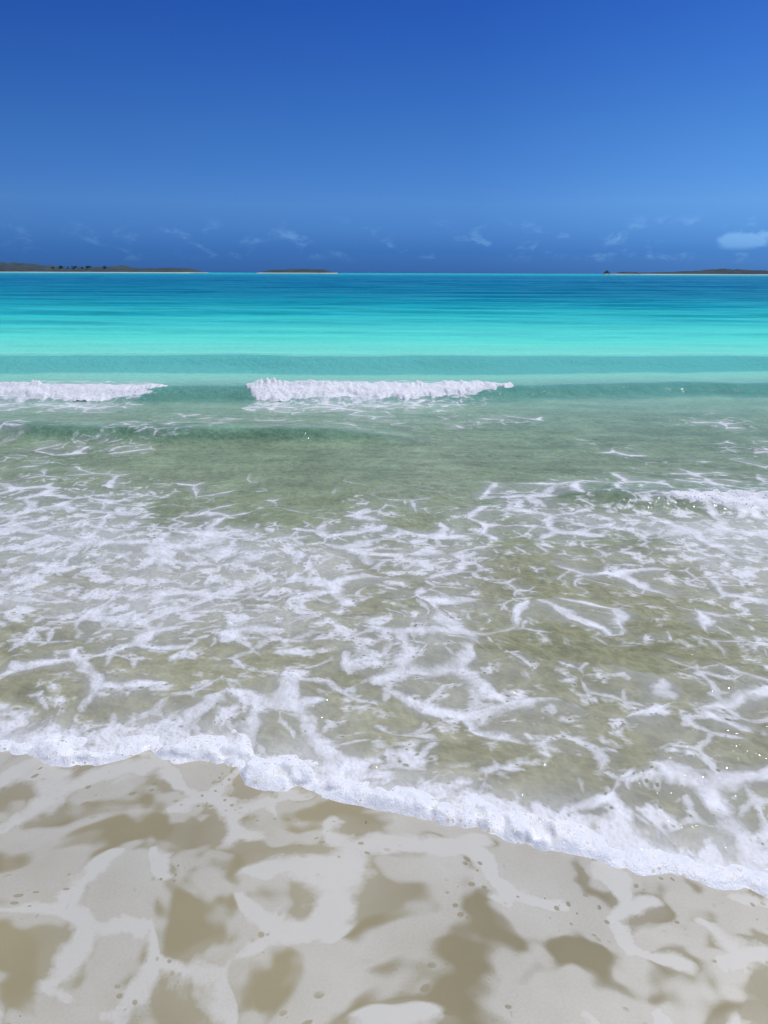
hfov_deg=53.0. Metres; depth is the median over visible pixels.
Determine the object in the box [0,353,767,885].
shore water
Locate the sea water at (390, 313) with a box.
[0,272,767,353]
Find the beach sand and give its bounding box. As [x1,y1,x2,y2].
[0,746,767,1023]
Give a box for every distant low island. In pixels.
[0,262,205,272]
[259,269,336,273]
[641,269,767,274]
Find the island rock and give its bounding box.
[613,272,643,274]
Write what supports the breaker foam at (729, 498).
on the shore water at (538, 591)
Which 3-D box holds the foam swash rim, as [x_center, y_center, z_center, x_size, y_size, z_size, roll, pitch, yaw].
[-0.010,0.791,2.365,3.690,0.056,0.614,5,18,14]
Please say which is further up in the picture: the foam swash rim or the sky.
the sky
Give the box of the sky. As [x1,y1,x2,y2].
[0,0,767,273]
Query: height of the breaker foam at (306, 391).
0.282 m
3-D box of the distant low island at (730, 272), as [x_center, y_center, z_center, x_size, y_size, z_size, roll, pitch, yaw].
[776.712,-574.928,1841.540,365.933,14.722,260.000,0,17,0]
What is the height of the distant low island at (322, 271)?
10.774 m
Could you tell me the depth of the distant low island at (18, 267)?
1750.60 m
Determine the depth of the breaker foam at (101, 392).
9.47 m
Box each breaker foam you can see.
[0,380,167,401]
[246,377,513,400]
[668,489,767,509]
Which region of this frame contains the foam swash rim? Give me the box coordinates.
[0,729,767,897]
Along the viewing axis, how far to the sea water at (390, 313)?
30.20 m

